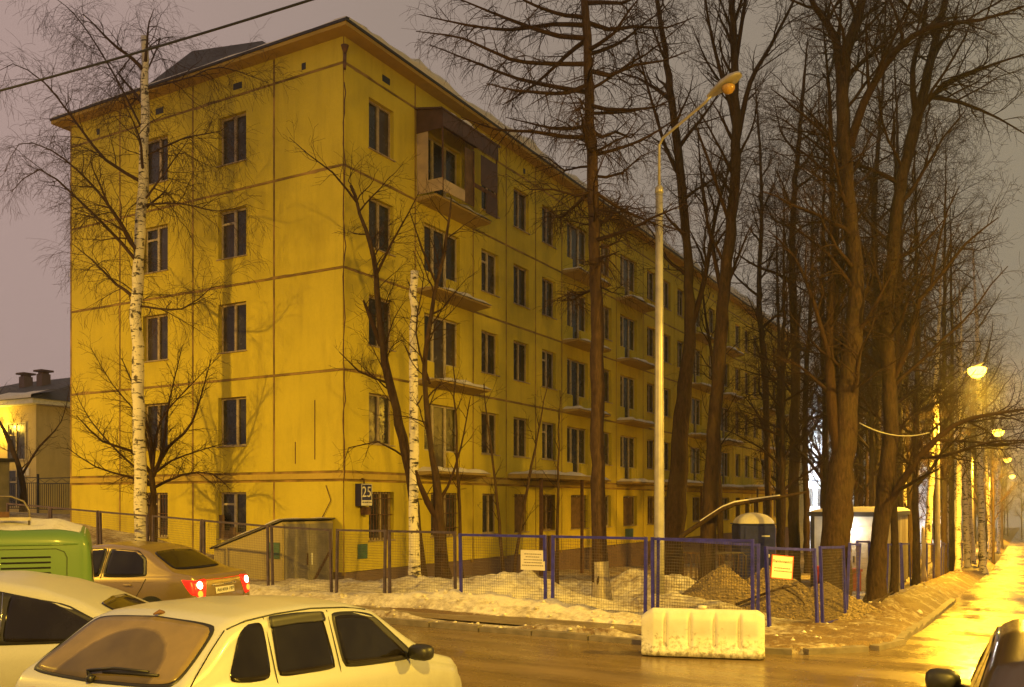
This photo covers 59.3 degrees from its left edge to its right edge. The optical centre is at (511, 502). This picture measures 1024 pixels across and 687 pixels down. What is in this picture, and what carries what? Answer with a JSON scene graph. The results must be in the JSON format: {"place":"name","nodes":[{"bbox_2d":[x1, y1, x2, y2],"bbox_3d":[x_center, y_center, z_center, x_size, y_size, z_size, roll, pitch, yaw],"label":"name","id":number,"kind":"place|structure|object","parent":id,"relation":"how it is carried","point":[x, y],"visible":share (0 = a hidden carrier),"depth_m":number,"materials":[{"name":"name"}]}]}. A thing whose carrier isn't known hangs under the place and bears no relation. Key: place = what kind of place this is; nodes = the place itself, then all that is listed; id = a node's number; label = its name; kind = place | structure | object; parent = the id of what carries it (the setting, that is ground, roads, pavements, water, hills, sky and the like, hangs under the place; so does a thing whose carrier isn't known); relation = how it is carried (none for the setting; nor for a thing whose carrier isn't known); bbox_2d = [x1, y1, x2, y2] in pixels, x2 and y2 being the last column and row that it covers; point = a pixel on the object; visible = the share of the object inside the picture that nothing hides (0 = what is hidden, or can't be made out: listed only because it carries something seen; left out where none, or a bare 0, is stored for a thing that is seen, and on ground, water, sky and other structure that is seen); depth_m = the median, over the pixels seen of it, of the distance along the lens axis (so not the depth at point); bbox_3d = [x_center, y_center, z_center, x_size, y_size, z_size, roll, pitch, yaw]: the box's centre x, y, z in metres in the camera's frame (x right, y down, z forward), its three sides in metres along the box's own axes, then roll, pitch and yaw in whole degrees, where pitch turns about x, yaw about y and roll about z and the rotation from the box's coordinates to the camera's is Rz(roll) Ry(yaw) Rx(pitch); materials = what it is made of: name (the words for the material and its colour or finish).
{"place":"outdoors","nodes":[
{"label":"outdoors","id":0,"kind":"place"},
{"bbox_2d":[0,0,313,91],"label":"overhead cable","id":1,"kind":"object","parent":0,"point":[170,42],"visible":1,"depth_m":12.84,"materials":[{"name":"black rubber"}]},
{"bbox_2d":[354,605,640,633],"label":"pavement","id":2,"kind":"structure","parent":0,"point":[634,629],"depth_m":15.55,"materials":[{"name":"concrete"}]},
{"bbox_2d":[0,0,1023,527],"label":"sky","id":3,"kind":"structure","parent":0,"point":[35,320],"materials":[{"name":"grey"}]},
{"bbox_2d":[10,512,1019,653],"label":"ground","id":4,"kind":"structure","parent":0,"point":[904,605],"depth_m":17.41,"materials":[{"name":"white snow"}]},
{"bbox_2d":[0,369,69,513],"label":"yellow house","id":5,"kind":"structure","parent":4,"relation":"on","point":[34,401],"depth_m":45.82,"materials":[{"name":"paint"}]},
{"bbox_2d":[0,380,69,511],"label":"garden tree","id":6,"kind":"object","parent":4,"relation":"on","point":[21,478],"visible":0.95,"depth_m":32.96,"materials":[{"name":"brown plant"}]},
{"bbox_2d":[99,511,148,543],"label":"fence panel","id":7,"kind":"object","parent":4,"relation":"on","point":[146,525],"visible":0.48,"depth_m":22.44,"materials":[{"name":"paint"}]},
{"bbox_2d":[51,332,241,541],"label":"shrubby tree","id":8,"kind":"object","parent":4,"relation":"on","point":[153,470],"visible":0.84,"depth_m":24.40,"materials":[{"name":"brown plant"}]},
{"bbox_2d":[0,0,302,540],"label":"birch tree","id":9,"kind":"object","parent":4,"relation":"on","point":[138,246],"visible":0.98,"depth_m":23.85,"materials":[{"name":"white plant"}]},
{"bbox_2d":[151,515,202,552],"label":"fence panel","id":10,"kind":"object","parent":4,"relation":"on","point":[200,546],"visible":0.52,"depth_m":21.52,"materials":[{"name":"paint"}]},
{"bbox_2d":[202,519,269,585],"bbox_3d":[-6.319,1.275,20.551,2.068,1.741,0.052,0,1,29],"label":"fence panel","id":11,"kind":"object","parent":4,"relation":"on","point":[267,551],"visible":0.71,"depth_m":20.40,"materials":[{"name":"paint"}]},
{"bbox_2d":[210,517,334,580],"bbox_3d":[-6.283,1.370,23.609,2.590,1.960,1.991,0,0,30],"label":"cellar entrance","id":12,"kind":"object","parent":4,"relation":"on","point":[321,522],"visible":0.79,"depth_m":22.79,"materials":[{"name":"grey brick"}]},
{"bbox_2d":[284,524,309,579],"bbox_3d":[-5.405,1.375,22.642,0.066,1.650,0.860,0,0,30],"label":"door leaf","id":13,"kind":"structure","parent":12,"relation":"in","point":[294,532],"depth_m":22.60,"materials":[{"name":"paint"}]},
{"bbox_2d":[310,523,332,579],"bbox_3d":[-4.965,1.375,23.413,0.066,1.650,0.885,0,0,30],"label":"door leaf","id":14,"kind":"structure","parent":12,"relation":"in","point":[318,534],"depth_m":23.33,"materials":[{"name":"paint"}]},
{"bbox_2d":[270,525,332,591],"bbox_3d":[-4.590,1.357,19.553,1.760,1.690,0.050,0,2,30],"label":"fence panel","id":15,"kind":"object","parent":4,"relation":"on","point":[272,547],"visible":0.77,"depth_m":19.41,"materials":[{"name":"paint"}]},
{"bbox_2d":[276,114,433,576],"bbox_3d":[-3.345,-3.298,20.639,3.279,10.784,2.962,0,0,30],"label":"leaning tree","id":16,"kind":"object","parent":4,"relation":"on","point":[388,381],"visible":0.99,"depth_m":20.73,"materials":[{"name":"brown plant"}]},
{"bbox_2d":[335,529,386,592],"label":"fence panel","id":17,"kind":"object","parent":4,"relation":"on","point":[383,566],"visible":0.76,"depth_m":18.78,"materials":[{"name":"paint"}]},
{"bbox_2d":[405,270,422,576],"bbox_3d":[-2.184,-1.672,20.292,0.408,7.092,0.356,0,0,7],"label":"birch snag","id":18,"kind":"object","parent":4,"relation":"on","point":[414,455],"visible":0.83,"depth_m":20.22,"materials":[{"name":"white plant"}]},
{"bbox_2d":[388,530,456,592],"bbox_3d":[-1.806,1.384,17.976,1.660,1.640,0.050,0,1,30],"label":"fence panel","id":19,"kind":"object","parent":4,"relation":"on","point":[454,564],"visible":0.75,"depth_m":17.97,"materials":[{"name":"paint"}]},
{"bbox_2d":[51,16,802,580],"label":"apartment building","id":20,"kind":"structure","parent":4,"relation":"on","point":[287,402],"depth_m":27.19,"materials":[{"name":"yellow paint"}]},
{"bbox_2d":[144,225,167,274],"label":"window","id":21,"kind":"structure","parent":20,"relation":"in","point":[163,239],"depth_m":27.49,"materials":[{"name":"black glass"}]},
{"bbox_2d":[144,315,168,362],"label":"window","id":22,"kind":"structure","parent":20,"relation":"in","point":[155,353],"depth_m":27.56,"materials":[{"name":"glass"}]},
{"bbox_2d":[148,136,168,185],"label":"window","id":23,"kind":"structure","parent":20,"relation":"in","point":[159,160],"depth_m":27.57,"materials":[{"name":"glass"}]},
{"bbox_2d":[216,397,246,447],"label":"window","id":24,"kind":"structure","parent":20,"relation":"in","point":[233,409],"depth_m":25.94,"materials":[{"name":"glass"}]},
{"bbox_2d":[216,302,246,353],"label":"window","id":25,"kind":"structure","parent":20,"relation":"in","point":[234,323],"depth_m":25.88,"materials":[{"name":"glass"}]},
{"bbox_2d":[216,208,246,260],"bbox_3d":[-7.983,-7.695,25.817,1.200,1.425,0.240,0,0,30],"label":"window","id":26,"kind":"structure","parent":20,"relation":"in","point":[240,220],"depth_m":25.88,"materials":[{"name":"black glass"}]},
{"bbox_2d":[216,113,246,167],"bbox_3d":[-7.983,-10.395,25.817,1.200,1.425,0.240,0,0,30],"label":"window","id":27,"kind":"structure","parent":20,"relation":"in","point":[240,125],"depth_m":25.88,"materials":[{"name":"glass"}]},
{"bbox_2d":[219,492,245,539],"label":"window","id":28,"kind":"structure","parent":20,"relation":"in","point":[234,507],"depth_m":25.87,"materials":[{"name":"black glass"}]},
{"bbox_2d":[368,492,394,541],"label":"window","id":29,"kind":"structure","parent":20,"relation":"in","point":[379,517],"depth_m":25.21,"materials":[{"name":"glass"}]},
{"bbox_2d":[368,199,395,256],"bbox_3d":[-3.702,-7.695,25.136,0.240,1.425,1.200,0,0,30],"label":"window","id":30,"kind":"structure","parent":20,"relation":"in","point":[381,209],"depth_m":25.28,"materials":[{"name":"glass"}]},
{"bbox_2d":[368,100,395,161],"bbox_3d":[-3.702,-10.395,25.136,0.240,1.425,1.200,0,0,30],"label":"window","id":31,"kind":"structure","parent":20,"relation":"in","point":[379,118],"depth_m":25.28,"materials":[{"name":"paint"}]},
{"bbox_2d":[369,393,395,446],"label":"window","id":32,"kind":"structure","parent":20,"relation":"in","point":[379,406],"depth_m":25.28,"materials":[{"name":"glass"}]},
{"bbox_2d":[424,404,458,467],"bbox_3d":[-2.261,-1.978,27.805,0.240,2.020,1.950,0,0,30],"label":"window","id":33,"kind":"structure","parent":20,"relation":"in","point":[439,415],"depth_m":28.02,"materials":[{"name":"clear glass"}]},
{"bbox_2d":[424,314,458,379],"bbox_3d":[-2.261,-4.678,27.805,0.240,2.020,1.950,0,0,30],"label":"window","id":34,"kind":"structure","parent":20,"relation":"in","point":[438,358],"depth_m":28.01,"materials":[{"name":"black glass"}]},
{"bbox_2d":[424,224,458,291],"bbox_3d":[-2.261,-7.377,27.805,0.240,2.020,1.950,0,0,30],"label":"window","id":35,"kind":"structure","parent":20,"relation":"in","point":[451,258],"depth_m":27.93,"materials":[{"name":"black glass"}]},
{"bbox_2d":[424,137,458,202],"bbox_3d":[-2.261,-10.078,27.805,0.240,2.020,1.950,0,0,30],"label":"window","id":36,"kind":"structure","parent":20,"relation":"in","point":[434,148],"depth_m":27.93,"materials":[{"name":"black glass"}]},
{"bbox_2d":[430,493,457,537],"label":"window","id":37,"kind":"structure","parent":20,"relation":"in","point":[449,500],"depth_m":28.28,"materials":[{"name":"glass"}]},
{"bbox_2d":[481,331,500,376],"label":"window","id":38,"kind":"structure","parent":20,"relation":"in","point":[487,339],"depth_m":30.28,"materials":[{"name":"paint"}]},
{"bbox_2d":[481,250,500,297],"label":"window","id":39,"kind":"structure","parent":20,"relation":"in","point":[488,267],"depth_m":30.28,"materials":[{"name":"black glass"}]},
{"bbox_2d":[567,427,587,475],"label":"window","id":40,"kind":"structure","parent":20,"relation":"in","point":[575,436],"depth_m":36.40,"materials":[{"name":"black glass"}]},
{"bbox_2d":[567,359,587,407],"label":"window","id":41,"kind":"structure","parent":20,"relation":"in","point":[575,370],"depth_m":36.40,"materials":[{"name":"black glass"}]},
{"bbox_2d":[567,290,587,338],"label":"window","id":42,"kind":"structure","parent":20,"relation":"in","point":[574,331],"depth_m":36.32,"materials":[{"name":"black glass"}]},
{"bbox_2d":[567,222,587,270],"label":"window","id":43,"kind":"structure","parent":20,"relation":"in","point":[580,249],"depth_m":36.32,"materials":[{"name":"black glass"}]},
{"bbox_2d":[620,436,635,478],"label":"window","id":44,"kind":"structure","parent":20,"relation":"in","point":[627,470],"depth_m":41.05,"materials":[{"name":"black glass"}]},
{"bbox_2d":[620,375,635,418],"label":"window","id":45,"kind":"structure","parent":20,"relation":"in","point":[626,384],"depth_m":40.98,"materials":[{"name":"black glass"}]},
{"bbox_2d":[620,315,635,357],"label":"window","id":46,"kind":"structure","parent":20,"relation":"in","point":[626,325],"depth_m":40.96,"materials":[{"name":"black glass"}]},
{"bbox_2d":[358,170,496,578],"bbox_3d":[-1.883,-2.814,19.372,3.064,9.114,2.234,0,0,2],"label":"forked tree","id":47,"kind":"object","parent":4,"relation":"on","point":[436,509],"visible":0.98,"depth_m":19.35,"materials":[{"name":"brown plant"}]},
{"bbox_2d":[435,339,474,577],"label":"sapling","id":48,"kind":"object","parent":4,"relation":"on","point":[458,490],"visible":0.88,"depth_m":19.87,"materials":[{"name":"brown plant"}]},
{"bbox_2d":[471,362,505,571],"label":"sapling","id":49,"kind":"object","parent":4,"relation":"on","point":[498,517],"visible":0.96,"depth_m":20.58,"materials":[{"name":"brown plant"}]},
{"bbox_2d":[458,533,546,599],"bbox_3d":[-0.190,1.404,17.044,1.890,1.600,0.050,0,2,29],"label":"fence panel","id":50,"kind":"object","parent":4,"relation":"on","point":[461,571],"visible":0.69,"depth_m":17.03,"materials":[{"name":"blue paint"}]},
{"bbox_2d":[510,369,551,572],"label":"sapling","id":51,"kind":"object","parent":4,"relation":"on","point":[523,508],"visible":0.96,"depth_m":20.57,"materials":[{"name":"brown plant"}]},
{"bbox_2d":[534,382,578,583],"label":"sapling","id":52,"kind":"object","parent":4,"relation":"on","point":[557,524],"visible":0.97,"depth_m":21.98,"materials":[{"name":"brown plant"}]},
{"bbox_2d":[399,0,716,600],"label":"larch tree","id":53,"kind":"object","parent":4,"relation":"on","point":[589,133],"visible":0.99,"depth_m":18.47,"materials":[{"name":"brown plant"}]},
{"bbox_2d":[551,535,647,614],"bbox_3d":[1.537,1.404,16.096,1.870,1.600,0.050,0,-1,30],"label":"fence panel","id":54,"kind":"object","parent":4,"relation":"on","point":[645,564],"visible":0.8,"depth_m":16.05,"materials":[{"name":"blue paint"}]},
{"bbox_2d":[380,598,955,654],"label":"kerb","id":55,"kind":"structure","parent":4,"relation":"on","point":[902,638],"depth_m":14.33,"materials":[{"name":"concrete"}]},
{"bbox_2d":[597,0,779,575],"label":"maple tree","id":56,"kind":"object","parent":4,"relation":"on","point":[675,515],"visible":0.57,"depth_m":24.34,"materials":[{"name":"brown plant"}]},
{"bbox_2d":[654,71,741,594],"bbox_3d":[3.503,-2.872,17.104,0.300,9.955,2.036,0,0,-40],"label":"street lamp","id":57,"kind":"object","parent":4,"relation":"on","point":[726,84],"visible":0.94,"depth_m":17.73,"materials":[{"name":"metal"}]},
{"bbox_2d":[651,537,754,609],"bbox_3d":[3.185,1.404,15.130,1.770,1.600,0.050,0,1,29],"label":"fence panel","id":58,"kind":"object","parent":4,"relation":"on","point":[752,587],"visible":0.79,"depth_m":15.11,"materials":[{"name":"blue paint"}]},
{"bbox_2d":[656,537,759,610],"bbox_3d":[3.316,1.449,15.286,1.745,1.679,0.050,0,-3,23],"label":"fence panel","id":59,"kind":"object","parent":4,"relation":"on","point":[757,600],"visible":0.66,"depth_m":15.27,"materials":[{"name":"blue paint"}]},
{"bbox_2d":[672,227,759,565],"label":"yard tree","id":60,"kind":"object","parent":4,"relation":"on","point":[720,515],"visible":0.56,"depth_m":26.93,"materials":[{"name":"brown plant"}]},
{"bbox_2d":[655,0,819,579],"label":"linden tree","id":61,"kind":"object","parent":4,"relation":"on","point":[724,274],"visible":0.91,"depth_m":22.39,"materials":[{"name":"brown plant"}]},
{"bbox_2d":[678,491,807,537],"bbox_3d":[5.564,0.315,21.627,3.069,1.192,0.429,0,0,8],"label":"broken bough","id":62,"kind":"object","parent":61,"relation":"attached to","point":[710,516],"visible":1,"depth_m":21.52,"materials":[{"name":"brown plant"}]},
{"bbox_2d":[730,512,776,579],"bbox_3d":[7.379,1.484,27.497,1.160,2.340,1.165,0,0,0],"label":"portable toilet","id":63,"kind":"object","parent":4,"relation":"on","point":[759,528],"visible":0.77,"depth_m":26.96,"materials":[{"name":"blue plastic"}]},
{"bbox_2d":[745,527,771,577],"bbox_3d":[7.379,1.629,26.945,0.800,1.750,0.020,0,0,0],"label":"door","id":64,"kind":"structure","parent":63,"relation":"in","point":[750,532],"depth_m":26.93,"materials":[{"name":"grey plastic"}]},
{"bbox_2d":[705,46,826,517],"bbox_3d":[10.247,-7.526,36.277,4.790,21.335,5.448,0,0,-10],"label":"yard tree","id":65,"kind":"object","parent":4,"relation":"on","point":[767,466],"visible":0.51,"depth_m":35.90,"materials":[{"name":"brown plant"}]},
{"bbox_2d":[731,162,820,554],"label":"tall tree","id":66,"kind":"object","parent":4,"relation":"on","point":[777,416],"visible":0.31,"depth_m":45.92,"materials":[{"name":"brown plant"}]},
{"bbox_2d":[682,564,883,620],"bbox_3d":[5.092,1.876,18.300,4.900,1.245,4.200,0,0,0],"label":"gravel heap","id":67,"kind":"object","parent":4,"relation":"on","point":[858,609],"visible":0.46,"depth_m":17.58,"materials":[{"name":"gravel"}]},
{"bbox_2d":[708,0,864,582],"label":"yard tree","id":68,"kind":"object","parent":4,"relation":"on","point":[793,525],"visible":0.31,"depth_m":29.89,"materials":[{"name":"brown plant"}]},
{"bbox_2d":[764,546,818,626],"bbox_3d":[4.794,1.551,15.359,1.350,1.629,0.050,0,-3,-36],"label":"fence panel","id":69,"kind":"object","parent":4,"relation":"on","point":[815,604],"visible":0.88,"depth_m":15.33,"materials":[{"name":"blue paint"}]},
{"bbox_2d":[770,554,793,579],"bbox_3d":[4.417,1.061,14.706,0.386,0.386,0.022,6,-4,-11],"label":"warning notice","id":70,"kind":"object","parent":69,"relation":"attached to","point":[781,566],"visible":1,"depth_m":14.70,"materials":[{"name":"paper"}]},
{"bbox_2d":[720,136,875,554],"bbox_3d":[7.996,-4.017,25.962,3.830,13.329,4.381,0,0,-16],"label":"dense tree","id":71,"kind":"object","parent":4,"relation":"on","point":[781,480],"visible":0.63,"depth_m":25.96,"materials":[{"name":"brown plant"}]},
{"bbox_2d":[766,187,843,573],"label":"yard tree","id":72,"kind":"object","parent":4,"relation":"on","point":[806,523],"visible":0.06,"depth_m":39.89,"materials":[{"name":"brown plant"}]},
{"bbox_2d":[741,45,908,523],"bbox_3d":[9.213,-5.464,26.731,5.354,16.291,4.681,0,0,-35],"label":"dense tree","id":73,"kind":"object","parent":4,"relation":"on","point":[825,441],"visible":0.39,"depth_m":26.46,"materials":[{"name":"brown plant"}]},
{"bbox_2d":[818,546,846,622],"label":"fence panel","id":74,"kind":"object","parent":4,"relation":"on","point":[821,582],"visible":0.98,"depth_m":16.37,"materials":[{"name":"blue paint"}]},
{"bbox_2d":[771,125,920,475],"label":"dense tree","id":75,"kind":"object","parent":4,"relation":"on","point":[862,417],"visible":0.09,"depth_m":37.06,"materials":[{"name":"brown plant"}]},
{"bbox_2d":[846,543,860,609],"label":"fence panel","id":76,"kind":"object","parent":4,"relation":"on","point":[857,574],"visible":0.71,"depth_m":17.91,"materials":[{"name":"blue paint"}]},
{"bbox_2d":[807,506,909,589],"bbox_3d":[11.709,1.466,30.064,2.310,2.649,6.328,0,0,30],"label":"site cabin","id":77,"kind":"object","parent":4,"relation":"on","point":[862,525],"visible":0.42,"depth_m":27.91,"materials":[{"name":"metal"}]},
{"bbox_2d":[851,526,871,589],"bbox_3d":[10.680,1.705,27.252,0.750,1.930,0.066,0,0,30],"label":"door","id":78,"kind":"structure","parent":77,"relation":"in","point":[858,533],"depth_m":27.28,"materials":[{"name":"metal"}]},
{"bbox_2d":[723,0,1023,594],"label":"poplar tree","id":79,"kind":"object","parent":4,"relation":"on","point":[842,419],"visible":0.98,"depth_m":19.46,"materials":[{"name":"brown plant"}]},
{"bbox_2d":[809,94,959,506],"bbox_3d":[13.379,-5.856,32.821,5.106,17.772,5.841,0,0,18],"label":"dense tree","id":80,"kind":"object","parent":4,"relation":"on","point":[872,469],"visible":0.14,"depth_m":32.87,"materials":[{"name":"brown plant"}]},
{"bbox_2d":[752,0,1023,602],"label":"ash tree","id":81,"kind":"object","parent":4,"relation":"on","point":[887,492],"visible":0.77,"depth_m":19.99,"materials":[{"name":"brown plant"}]},
{"bbox_2d":[803,1,975,496],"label":"yard tree","id":82,"kind":"object","parent":4,"relation":"on","point":[877,160],"visible":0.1,"depth_m":33.84,"materials":[{"name":"brown plant"}]},
{"bbox_2d":[797,29,988,594],"bbox_3d":[9.895,-4.915,23.318,4.868,14.810,4.255,0,0,3],"label":"dense tree","id":83,"kind":"object","parent":4,"relation":"on","point":[894,575],"visible":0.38,"depth_m":23.41,"materials":[{"name":"brown plant"}]},
{"bbox_2d":[857,271,952,577],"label":"dense tree","id":84,"kind":"object","parent":4,"relation":"on","point":[908,493],"visible":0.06,"depth_m":36.93,"materials":[{"name":"brown plant"}]},
{"bbox_2d":[819,67,1008,585],"bbox_3d":[12.386,-5.400,27.898,5.354,16.291,4.681,0,0,36],"label":"dense tree","id":85,"kind":"object","parent":4,"relation":"on","point":[916,577],"visible":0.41,"depth_m":27.89,"materials":[{"name":"brown plant"}]},
{"bbox_2d":[895,100,1010,573],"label":"tall tree","id":86,"kind":"object","parent":4,"relation":"on","point":[944,491],"visible":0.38,"depth_m":40.92,"materials":[{"name":"brown plant"}]},
{"bbox_2d":[903,201,1004,577],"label":"street birch","id":87,"kind":"object","parent":4,"relation":"on","point":[928,520],"visible":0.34,"depth_m":36.86,"materials":[{"name":"white plant"}]},
{"bbox_2d":[906,150,1014,570],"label":"tall tree","id":88,"kind":"object","parent":4,"relation":"on","point":[951,490],"visible":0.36,"depth_m":41.95,"materials":[{"name":"brown plant"}]},
{"bbox_2d":[935,361,986,577],"bbox_3d":[17.569,-1.187,35.222,1.826,8.544,0.663,0,0,30],"label":"street lamp","id":89,"kind":"object","parent":4,"relation":"on","point":[977,367],"visible":0.66,"depth_m":35.54,"materials":[{"name":"metal"}]},
{"bbox_2d":[922,243,1006,567],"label":"street birch","id":90,"kind":"object","parent":4,"relation":"on","point":[966,538],"visible":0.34,"depth_m":46.98,"materials":[{"name":"brown plant"}]},
{"bbox_2d":[912,248,1020,571],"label":"street birch","id":91,"kind":"object","parent":4,"relation":"on","point":[958,559],"visible":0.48,"depth_m":39.93,"materials":[{"name":"white plant"}]},
{"bbox_2d":[954,308,999,564],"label":"street birch","id":92,"kind":"object","parent":4,"relation":"on","point":[972,547],"visible":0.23,"depth_m":52.03,"materials":[{"name":"brown plant"}]},
{"bbox_2d":[954,273,1011,566],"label":"tall tree","id":93,"kind":"object","parent":4,"relation":"on","point":[975,500],"visible":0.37,"depth_m":49.72,"materials":[{"name":"brown plant"}]},
{"bbox_2d":[966,370,1023,563],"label":"dense tree","id":94,"kind":"object","parent":4,"relation":"on","point":[993,512],"visible":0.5,"depth_m":59.94,"materials":[{"name":"brown plant"}]},
{"bbox_2d":[389,624,977,686],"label":"road","id":95,"kind":"structure","parent":0,"point":[484,659],"depth_m":11.78,"materials":[{"name":"grey asphalt"}]},
{"bbox_2d":[0,496,93,581],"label":"green van","id":96,"kind":"object","parent":95,"relation":"on","point":[57,546],"visible":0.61,"depth_m":11.20,"materials":[{"name":"paint"}]},
{"bbox_2d":[0,570,148,686],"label":"white car","id":97,"kind":"object","parent":95,"relation":"on","point":[42,614],"visible":0.4,"depth_m":7.91,"materials":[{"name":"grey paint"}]},
{"bbox_2d":[92,541,249,601],"bbox_3d":[-6.666,1.411,15.455,4.093,1.493,2.112,0,0,18],"label":"sedan car","id":98,"kind":"object","parent":95,"relation":"on","point":[148,571],"visible":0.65,"depth_m":14.61,"materials":[{"name":"gold metal"}]},
{"bbox_2d":[15,595,461,686],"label":"hatchback car","id":99,"kind":"object","parent":95,"relation":"on","point":[254,641],"visible":1,"depth_m":6.63,"materials":[{"name":"white paint"}]},
{"bbox_2d":[641,605,764,658],"bbox_3d":[2.660,1.788,12.575,1.672,0.690,0.490,0,0,12],"label":"road barrier","id":100,"kind":"object","parent":95,"relation":"on","point":[702,631],"visible":1,"depth_m":12.41,"materials":[{"name":"white plastic"}]},
{"bbox_2d":[925,618,1023,686],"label":"dark car","id":101,"kind":"object","parent":95,"relation":"on","point":[1000,663],"visible":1,"depth_m":4.17,"materials":[{"name":"paint"}]},
{"bbox_2d":[799,372,868,552],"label":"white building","id":102,"kind":"structure","parent":0,"point":[813,504],"depth_m":73.70,"materials":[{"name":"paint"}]},
{"bbox_2d":[865,528,1023,661],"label":"street","id":103,"kind":"structure","parent":0,"point":[968,622],"depth_m":19.77,"materials":[{"name":"asphalt"}]},
{"bbox_2d":[827,0,990,581],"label":"tall tree","id":104,"kind":"object","parent":103,"relation":"on","point":[900,500],"visible":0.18,"depth_m":32.89,"materials":[{"name":"brown plant"}]},
{"bbox_2d":[939,179,1023,574],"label":"street birch","id":105,"kind":"object","parent":103,"relation":"on","point":[982,534],"visible":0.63,"depth_m":46.20,"materials":[{"name":"white plant"}]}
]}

